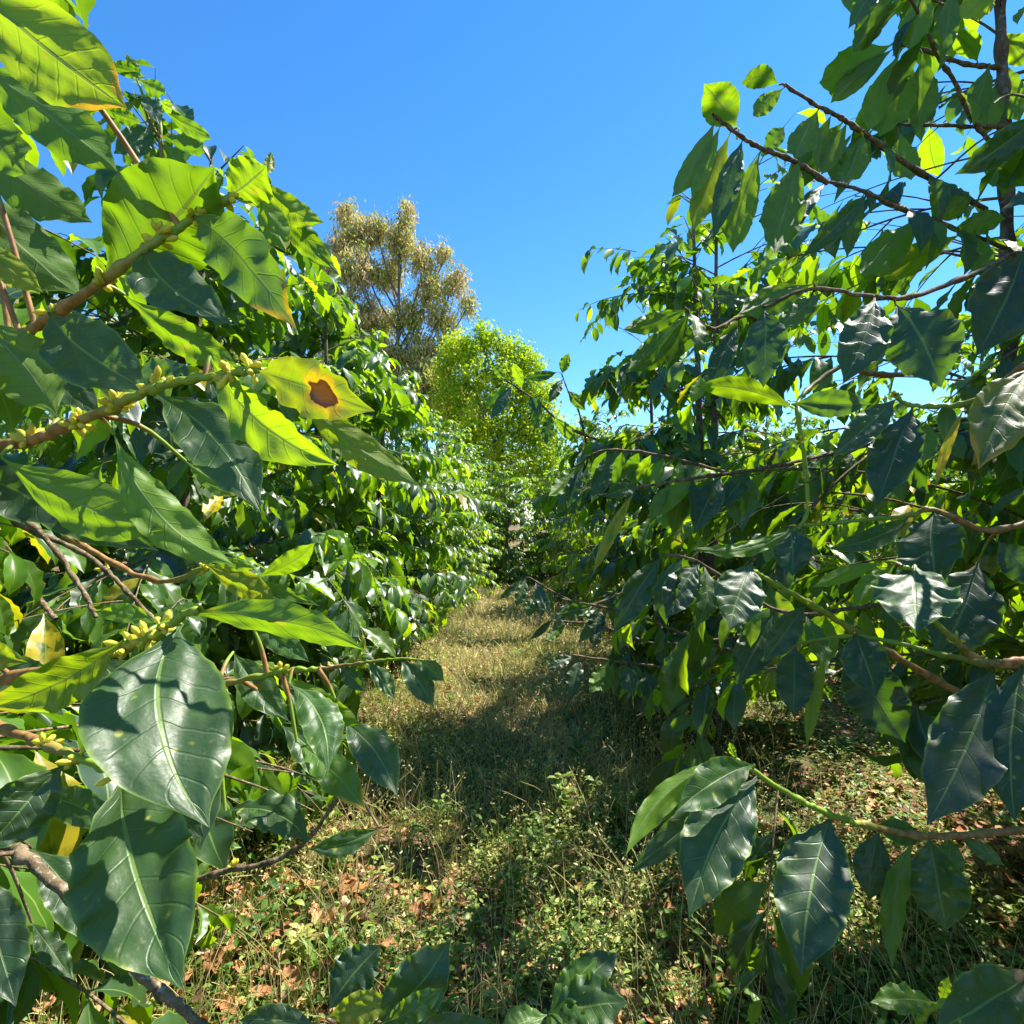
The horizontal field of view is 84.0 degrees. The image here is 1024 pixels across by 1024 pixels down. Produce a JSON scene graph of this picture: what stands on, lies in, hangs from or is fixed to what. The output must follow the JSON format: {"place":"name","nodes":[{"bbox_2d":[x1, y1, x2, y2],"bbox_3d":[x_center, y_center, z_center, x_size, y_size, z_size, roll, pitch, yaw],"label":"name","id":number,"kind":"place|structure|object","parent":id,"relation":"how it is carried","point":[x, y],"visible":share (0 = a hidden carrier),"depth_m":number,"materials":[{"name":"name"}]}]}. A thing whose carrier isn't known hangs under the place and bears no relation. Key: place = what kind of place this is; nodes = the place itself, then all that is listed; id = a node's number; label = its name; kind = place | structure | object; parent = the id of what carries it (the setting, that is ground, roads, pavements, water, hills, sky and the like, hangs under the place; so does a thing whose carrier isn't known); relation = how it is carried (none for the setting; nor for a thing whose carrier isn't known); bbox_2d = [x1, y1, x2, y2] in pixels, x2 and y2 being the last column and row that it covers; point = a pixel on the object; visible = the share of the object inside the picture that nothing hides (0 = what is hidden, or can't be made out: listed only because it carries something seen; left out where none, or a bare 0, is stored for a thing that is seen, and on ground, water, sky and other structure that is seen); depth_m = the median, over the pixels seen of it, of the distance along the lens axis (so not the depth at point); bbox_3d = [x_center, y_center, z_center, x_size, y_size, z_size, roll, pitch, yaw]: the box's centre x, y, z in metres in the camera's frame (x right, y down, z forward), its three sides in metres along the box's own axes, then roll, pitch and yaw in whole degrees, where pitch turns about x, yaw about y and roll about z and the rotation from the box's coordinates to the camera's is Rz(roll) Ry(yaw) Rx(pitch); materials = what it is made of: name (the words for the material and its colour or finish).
{"place":"outdoors","nodes":[
{"label":"outdoors","id":0,"kind":"place"},
{"bbox_2d":[429,647,441,659],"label":"grass tuft","id":1,"kind":"object","parent":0,"point":[436,653],"visible":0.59,"depth_m":6.11,"materials":[{"name":"green plant"}]},
{"bbox_2d":[0,0,1023,521],"label":"sky","id":2,"kind":"structure","parent":0,"point":[530,136],"materials":[{"name":"blue"}]},
{"bbox_2d":[17,524,1023,1023],"bbox_3d":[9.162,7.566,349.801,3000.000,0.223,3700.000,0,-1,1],"label":"ground","id":3,"kind":"structure","parent":0,"point":[789,748],"depth_m":2.70,"materials":[{"name":"green plant"}]},
{"bbox_2d":[33,994,55,1012],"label":"fallen leaf","id":4,"kind":"object","parent":3,"relation":"on","point":[48,999],"visible":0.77,"depth_m":1.69,"materials":[{"name":"brown plant"}]},
{"bbox_2d":[0,347,225,654],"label":"coffee tree","id":5,"kind":"object","parent":3,"relation":"on","point":[118,552],"visible":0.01,"depth_m":5.02,"materials":[{"name":"green plant"}]},
{"bbox_2d":[1,295,262,483],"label":"tall tree","id":6,"kind":"object","parent":3,"relation":"on","point":[164,356],"visible":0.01,"depth_m":21.84,"materials":[{"name":"plant"}]},
{"bbox_2d":[198,875,224,900],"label":"fallen leaf","id":7,"kind":"object","parent":3,"relation":"on","point":[201,894],"visible":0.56,"depth_m":2.24,"materials":[{"name":"brown plant"}]},
{"bbox_2d":[0,53,428,1022],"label":"coffee tree","id":8,"kind":"object","parent":3,"relation":"on","point":[322,581],"visible":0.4,"depth_m":2.40,"materials":[{"name":"green plant"}]},
{"bbox_2d":[200,947,233,974],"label":"fallen leaf","id":9,"kind":"object","parent":3,"relation":"on","point":[213,953],"visible":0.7,"depth_m":1.86,"materials":[{"name":"brown plant"}]},
{"bbox_2d":[215,995,237,1013],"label":"fallen leaf","id":10,"kind":"object","parent":3,"relation":"on","point":[222,1005],"visible":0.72,"depth_m":1.70,"materials":[{"name":"brown plant"}]},
{"bbox_2d":[176,399,282,546],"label":"coffee tree","id":11,"kind":"object","parent":3,"relation":"on","point":[223,523],"depth_m":6.93,"materials":[{"name":"green plant"}]},
{"bbox_2d":[225,880,240,890],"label":"fallen leaf","id":12,"kind":"object","parent":3,"relation":"on","point":[229,885],"visible":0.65,"depth_m":2.22,"materials":[{"name":"brown plant"}]},
{"bbox_2d":[0,0,495,1023],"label":"coffee tree","id":13,"kind":"object","parent":3,"relation":"on","point":[152,754],"visible":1,"depth_m":0.45,"materials":[{"name":"green plant"}]},
{"bbox_2d":[254,874,268,884],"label":"fallen leaf","id":14,"kind":"object","parent":3,"relation":"on","point":[260,881],"visible":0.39,"depth_m":2.25,"materials":[{"name":"brown plant"}]},
{"bbox_2d":[260,865,290,879],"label":"fallen leaf","id":15,"kind":"object","parent":3,"relation":"on","point":[286,872],"visible":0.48,"depth_m":2.29,"materials":[{"name":"brown plant"}]},
{"bbox_2d":[248,421,302,546],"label":"coffee tree","id":16,"kind":"object","parent":3,"relation":"on","point":[297,427],"depth_m":9.26,"materials":[{"name":"green plant"}]},
{"bbox_2d":[264,843,291,881],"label":"weed plant","id":17,"kind":"object","parent":3,"relation":"on","point":[278,869],"visible":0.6,"depth_m":2.25,"materials":[{"name":"green plant"}]},
{"bbox_2d":[268,956,289,976],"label":"fallen leaf","id":18,"kind":"object","parent":3,"relation":"on","point":[273,970],"visible":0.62,"depth_m":1.82,"materials":[{"name":"brown plant"}]},
{"bbox_2d":[279,880,288,893],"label":"fallen leaf","id":19,"kind":"object","parent":3,"relation":"on","point":[283,883],"visible":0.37,"depth_m":2.22,"materials":[{"name":"brown plant"}]},
{"bbox_2d":[281,964,306,990],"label":"fallen leaf","id":20,"kind":"object","parent":3,"relation":"on","point":[293,973],"visible":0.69,"depth_m":1.80,"materials":[{"name":"brown plant"}]},
{"bbox_2d":[282,923,315,956],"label":"weed plant","id":21,"kind":"object","parent":3,"relation":"on","point":[292,940],"visible":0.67,"depth_m":1.89,"materials":[{"name":"green plant"}]},
{"bbox_2d":[291,875,315,890],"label":"fallen leaf","id":22,"kind":"object","parent":3,"relation":"on","point":[303,883],"visible":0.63,"depth_m":2.16,"materials":[{"name":"brown plant"}]},
{"bbox_2d":[308,901,321,925],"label":"fallen leaf","id":23,"kind":"object","parent":3,"relation":"on","point":[318,914],"visible":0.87,"depth_m":2.07,"materials":[{"name":"brown plant"}]},
{"bbox_2d":[289,931,344,970],"bbox_3d":[-0.624,1.440,1.827,0.160,0.135,0.109,0,-1,1],"label":"grass tuft","id":24,"kind":"object","parent":3,"relation":"on","point":[313,958],"visible":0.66,"depth_m":1.85,"materials":[{"name":"green plant"}]},
{"bbox_2d":[324,906,353,924],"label":"fallen leaf","id":25,"kind":"object","parent":3,"relation":"on","point":[347,917],"visible":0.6,"depth_m":2.07,"materials":[{"name":"brown plant"}]},
{"bbox_2d":[325,828,354,862],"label":"weed plant","id":26,"kind":"object","parent":3,"relation":"on","point":[336,831],"visible":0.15,"depth_m":2.42,"materials":[{"name":"green plant"}]},
{"bbox_2d":[208,243,480,747],"bbox_3d":[-1.458,0.094,4.345,2.670,3.997,2.294,-1,-1,39],"label":"coffee tree","id":27,"kind":"object","parent":3,"relation":"on","point":[325,512],"visible":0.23,"depth_m":4.17,"materials":[{"name":"green plant"}]},
{"bbox_2d":[338,898,351,912],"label":"fallen leaf","id":28,"kind":"object","parent":3,"relation":"on","point":[348,904],"visible":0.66,"depth_m":2.12,"materials":[{"name":"brown plant"}]},
{"bbox_2d":[337,870,355,895],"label":"fallen leaf","id":29,"kind":"object","parent":3,"relation":"on","point":[344,885],"visible":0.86,"depth_m":2.24,"materials":[{"name":"brown plant"}]},
{"bbox_2d":[346,906,366,920],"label":"fallen leaf","id":30,"kind":"object","parent":3,"relation":"on","point":[360,917],"visible":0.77,"depth_m":2.07,"materials":[{"name":"brown plant"}]},
{"bbox_2d":[263,323,481,684],"bbox_3d":[-1.508,0.096,6.092,2.328,4.134,2.288,0,-1,1],"label":"coffee tree","id":31,"kind":"object","parent":3,"relation":"on","point":[433,580],"visible":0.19,"depth_m":6.04,"materials":[{"name":"green plant"}]},
{"bbox_2d":[381,971,393,990],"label":"fallen leaf","id":32,"kind":"object","parent":3,"relation":"on","point":[383,983],"visible":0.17,"depth_m":1.76,"materials":[{"name":"brown plant"}]},
{"bbox_2d":[381,934,403,946],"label":"fallen leaf","id":33,"kind":"object","parent":3,"relation":"on","point":[386,941],"visible":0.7,"depth_m":1.92,"materials":[{"name":"brown plant"}]},
{"bbox_2d":[382,889,405,906],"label":"fallen leaf","id":34,"kind":"object","parent":3,"relation":"on","point":[395,892],"visible":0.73,"depth_m":2.22,"materials":[{"name":"brown plant"}]},
{"bbox_2d":[308,193,487,510],"bbox_3d":[-6.000,-7.914,31.294,10.935,19.935,5.613,0,-1,17],"label":"tall tree","id":35,"kind":"object","parent":3,"relation":"on","point":[360,236],"visible":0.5,"depth_m":31.59,"materials":[{"name":"beige plant"}]},
{"bbox_2d":[407,899,431,916],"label":"fallen leaf","id":36,"kind":"object","parent":3,"relation":"on","point":[418,906],"visible":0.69,"depth_m":2.12,"materials":[{"name":"brown plant"}]},
{"bbox_2d":[419,892,438,917],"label":"fallen leaf","id":37,"kind":"object","parent":3,"relation":"on","point":[426,896],"visible":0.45,"depth_m":2.22,"materials":[{"name":"brown plant"}]},
{"bbox_2d":[355,412,506,628],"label":"coffee tree","id":38,"kind":"object","parent":3,"relation":"on","point":[453,484],"visible":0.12,"depth_m":8.14,"materials":[{"name":"green plant"}]},
{"bbox_2d":[386,409,492,609],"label":"coffee tree","id":39,"kind":"object","parent":3,"relation":"on","point":[465,540],"visible":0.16,"depth_m":9.91,"materials":[{"name":"green plant"}]},
{"bbox_2d":[430,793,450,823],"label":"weed plant","id":40,"kind":"object","parent":3,"relation":"on","point":[441,806],"visible":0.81,"depth_m":2.79,"materials":[{"name":"green plant"}]},
{"bbox_2d":[411,422,503,595],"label":"coffee tree","id":41,"kind":"object","parent":3,"relation":"on","point":[478,549],"visible":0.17,"depth_m":11.59,"materials":[{"name":"green plant"}]},
{"bbox_2d":[462,895,488,936],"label":"weed plant","id":42,"kind":"object","parent":3,"relation":"on","point":[470,897],"visible":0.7,"depth_m":2.08,"materials":[{"name":"green plant"}]},
{"bbox_2d":[449,445,510,567],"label":"coffee tree","id":43,"kind":"object","parent":3,"relation":"on","point":[478,447],"visible":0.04,"depth_m":15.77,"materials":[{"name":"green plant"}]},
{"bbox_2d":[457,446,509,585],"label":"coffee tree","id":44,"kind":"object","parent":3,"relation":"on","point":[474,460],"visible":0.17,"depth_m":13.64,"materials":[{"name":"green plant"}]},
{"bbox_2d":[463,469,503,548],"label":"coffee tree","id":45,"kind":"object","parent":3,"relation":"on","point":[487,497],"depth_m":17.48,"materials":[{"name":"green plant"}]},
{"bbox_2d":[0,406,995,530],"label":"distant woods","id":46,"kind":"object","parent":3,"relation":"on","point":[953,476],"depth_m":21.70,"materials":[{"name":"green plant"}]},
{"bbox_2d":[420,314,577,550],"bbox_3d":[-0.430,-3.762,26.882,7.886,11.468,4.690,0,-1,1],"label":"bushy tree","id":47,"kind":"object","parent":3,"relation":"on","point":[520,430],"visible":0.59,"depth_m":26.52,"materials":[{"name":"green plant"}]},
{"bbox_2d":[494,860,532,903],"bbox_3d":[0.005,1.484,2.261,0.145,0.170,0.098,1,-1,-36],"label":"weed plant","id":48,"kind":"object","parent":3,"relation":"on","point":[514,876],"visible":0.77,"depth_m":2.27,"materials":[{"name":"green plant"}]},
{"bbox_2d":[469,453,558,587],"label":"coffee tree","id":49,"kind":"object","parent":3,"relation":"on","point":[512,570],"visible":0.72,"depth_m":13.66,"materials":[{"name":"green plant"}]},
{"bbox_2d":[511,771,530,796],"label":"grass tuft","id":50,"kind":"object","parent":3,"relation":"on","point":[523,783],"visible":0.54,"depth_m":3.14,"materials":[{"name":"green plant"}]},
{"bbox_2d":[21,588,1023,1023],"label":"creeping weeds","id":51,"kind":"object","parent":3,"relation":"on","point":[541,950],"visible":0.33,"depth_m":2.07,"materials":[{"name":"green plant"}]},
{"bbox_2d":[29,598,1023,1023],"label":"leaf litter","id":52,"kind":"object","parent":3,"relation":"on","point":[999,890],"visible":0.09,"depth_m":2.15,"materials":[{"name":"brown plant"}]},
{"bbox_2d":[735,973,754,995],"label":"fallen leaf","id":53,"kind":"object","parent":52,"relation":"on","point":[751,986],"visible":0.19,"depth_m":1.79,"materials":[{"name":"plant"}]},
{"bbox_2d":[521,811,550,853],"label":"weed plant","id":54,"kind":"object","parent":3,"relation":"on","point":[539,820],"visible":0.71,"depth_m":2.65,"materials":[{"name":"green plant"}]},
{"bbox_2d":[516,464,575,581],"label":"coffee tree","id":55,"kind":"object","parent":3,"relation":"on","point":[537,494],"visible":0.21,"depth_m":14.99,"materials":[{"name":"green plant"}]},
{"bbox_2d":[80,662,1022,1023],"bbox_3d":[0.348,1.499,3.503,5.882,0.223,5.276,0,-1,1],"label":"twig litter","id":56,"kind":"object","parent":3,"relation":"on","point":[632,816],"visible":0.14,"depth_m":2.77,"materials":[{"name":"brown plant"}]},
{"bbox_2d":[545,949,573,985],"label":"grass tuft","id":57,"kind":"object","parent":3,"relation":"on","point":[566,964],"visible":0.23,"depth_m":1.84,"materials":[{"name":"green plant"}]},
{"bbox_2d":[547,771,583,823],"bbox_3d":[0.249,1.418,2.786,0.173,0.281,0.148,1,-1,-39],"label":"weed plant","id":58,"kind":"object","parent":3,"relation":"on","point":[563,795],"visible":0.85,"depth_m":2.79,"materials":[{"name":"green plant"}]},
{"bbox_2d":[503,950,627,1023],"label":"coffee sapling","id":59,"kind":"object","parent":3,"relation":"on","point":[585,992],"visible":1,"depth_m":0.62,"materials":[{"name":"green plant"}]},
{"bbox_2d":[551,921,588,961],"bbox_3d":[0.200,1.507,1.989,0.130,0.152,0.111,-1,-1,40],"label":"weed plant","id":60,"kind":"object","parent":3,"relation":"on","point":[565,933],"visible":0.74,"depth_m":1.99,"materials":[{"name":"green plant"}]},
{"bbox_2d":[543,464,607,581],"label":"coffee tree","id":61,"kind":"object","parent":3,"relation":"on","point":[556,550],"visible":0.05,"depth_m":13.60,"materials":[{"name":"green plant"}]},
{"bbox_2d":[538,452,619,592],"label":"coffee tree","id":62,"kind":"object","parent":3,"relation":"on","point":[566,468],"visible":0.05,"depth_m":11.83,"materials":[{"name":"green plant"}]},
{"bbox_2d":[564,726,599,777],"bbox_3d":[0.403,1.415,3.308,0.131,0.321,0.222,1,-1,-42],"label":"weed plant","id":63,"kind":"object","parent":3,"relation":"on","point":[578,745],"visible":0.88,"depth_m":3.33,"materials":[{"name":"green plant"}]},
{"bbox_2d":[527,418,640,616],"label":"coffee tree","id":64,"kind":"object","parent":3,"relation":"on","point":[543,544],"visible":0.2,"depth_m":9.65,"materials":[{"name":"green plant"}]},
{"bbox_2d":[525,394,668,624],"bbox_3d":[1.346,-0.091,7.992,2.142,3.605,2.397,-1,-1,39],"label":"coffee tree","id":65,"kind":"object","parent":3,"relation":"on","point":[580,535],"visible":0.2,"depth_m":7.83,"materials":[{"name":"green plant"}]},
{"bbox_2d":[598,782,627,825],"bbox_3d":[0.505,1.446,2.808,0.143,0.216,0.129,-1,-1,42],"label":"weed plant","id":66,"kind":"object","parent":3,"relation":"on","point":[614,792],"visible":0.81,"depth_m":2.81,"materials":[{"name":"green plant"}]},
{"bbox_2d":[483,298,751,626],"bbox_3d":[1.084,-0.137,5.660,3.315,3.880,2.398,0,-1,-18],"label":"coffee tree","id":67,"kind":"object","parent":3,"relation":"on","point":[497,400],"visible":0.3,"depth_m":5.09,"materials":[{"name":"green plant"}]},
{"bbox_2d":[640,959,680,1007],"bbox_3d":[0.466,1.511,1.808,0.099,0.116,0.098,0,-1,-26],"label":"weed plant","id":68,"kind":"object","parent":3,"relation":"on","point":[654,973],"visible":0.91,"depth_m":1.81,"materials":[{"name":"green plant"}]},
{"bbox_2d":[669,989,693,1009],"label":"fallen leaf","id":69,"kind":"object","parent":3,"relation":"on","point":[683,1002],"visible":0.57,"depth_m":1.78,"materials":[{"name":"brown plant"}]},
{"bbox_2d":[690,946,710,966],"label":"fallen leaf","id":70,"kind":"object","parent":3,"relation":"on","point":[692,962],"visible":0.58,"depth_m":1.96,"materials":[{"name":"brown plant"}]},
{"bbox_2d":[707,966,734,984],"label":"fallen leaf","id":71,"kind":"object","parent":3,"relation":"on","point":[727,974],"visible":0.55,"depth_m":1.84,"materials":[{"name":"brown plant"}]},
{"bbox_2d":[701,946,747,1008],"bbox_3d":[0.648,1.475,1.728,0.143,0.182,0.190,0,-1,19],"label":"grass tuft","id":72,"kind":"object","parent":3,"relation":"on","point":[722,999],"visible":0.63,"depth_m":1.77,"materials":[{"name":"green plant"}]},
{"bbox_2d":[532,108,958,740],"bbox_3d":[1.461,-0.395,3.943,2.645,4.036,2.641,0,-1,1],"label":"coffee tree","id":73,"kind":"object","parent":3,"relation":"on","point":[674,290],"visible":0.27,"depth_m":3.81,"materials":[{"name":"green plant"}]},
{"bbox_2d":[499,0,1023,1023],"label":"coffee tree","id":74,"kind":"object","parent":3,"relation":"on","point":[953,584],"visible":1,"depth_m":1.17,"materials":[{"name":"green plant"}]},
{"bbox_2d":[763,916,774,932],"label":"fallen leaf","id":75,"kind":"object","parent":3,"relation":"on","point":[772,929],"visible":0.26,"depth_m":2.06,"materials":[{"name":"brown plant"}]},
{"bbox_2d":[721,399,826,594],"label":"coffee tree","id":76,"kind":"object","parent":3,"relation":"on","point":[787,431],"visible":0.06,"depth_m":9.15,"materials":[{"name":"green plant"}]},
{"bbox_2d":[791,378,925,647],"bbox_3d":[4.212,0.177,7.034,2.194,3.566,2.129,1,-1,-31],"label":"coffee tree","id":77,"kind":"object","parent":3,"relation":"on","point":[806,421],"visible":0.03,"depth_m":7.01,"materials":[{"name":"green plant"}]},
{"bbox_2d":[823,414,925,562],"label":"coffee tree","id":78,"kind":"object","parent":3,"relation":"on","point":[893,420],"visible":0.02,"depth_m":9.76,"materials":[{"name":"green plant"}]},
{"bbox_2d":[898,950,915,971],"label":"fallen leaf","id":79,"kind":"object","parent":3,"relation":"on","point":[913,966],"visible":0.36,"depth_m":1.86,"materials":[{"name":"brown plant"}]},
{"bbox_2d":[828,313,1023,705],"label":"coffee tree","id":80,"kind":"object","parent":3,"relation":"on","point":[967,351],"visible":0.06,"depth_m":4.64,"materials":[{"name":"green plant"}]},
{"bbox_2d":[945,966,954,977],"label":"fallen leaf","id":81,"kind":"object","parent":3,"relation":"on","point":[951,968],"visible":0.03,"depth_m":1.80,"materials":[{"name":"brown plant"}]},
{"bbox_2d":[934,396,995,534],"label":"coffee tree","id":82,"kind":"object","parent":3,"relation":"on","point":[946,398],"visible":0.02,"depth_m":7.89,"materials":[{"name":"green plant"}]},
{"bbox_2d":[971,904,1004,923],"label":"fallen leaf","id":83,"kind":"object","parent":3,"relation":"on","point":[984,914],"visible":0.41,"depth_m":2.10,"materials":[{"name":"brown plant"}]},
{"bbox_2d":[982,954,1009,959],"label":"fallen leaf","id":84,"kind":"object","parent":3,"relation":"on","point":[1000,957],"visible":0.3,"depth_m":1.85,"materials":[{"name":"brown plant"}]},
{"bbox_2d":[988,937,1017,951],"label":"fallen leaf","id":85,"kind":"object","parent":3,"relation":"on","point":[1001,943],"visible":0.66,"depth_m":1.90,"materials":[{"name":"brown plant"}]},
{"bbox_2d":[1016,632,1023,640],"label":"coffee tree","id":86,"kind":"object","parent":3,"relation":"on","point":[1019,634],"visible":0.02,"depth_m":3.16,"materials":[{"name":"green plant"}]}
]}

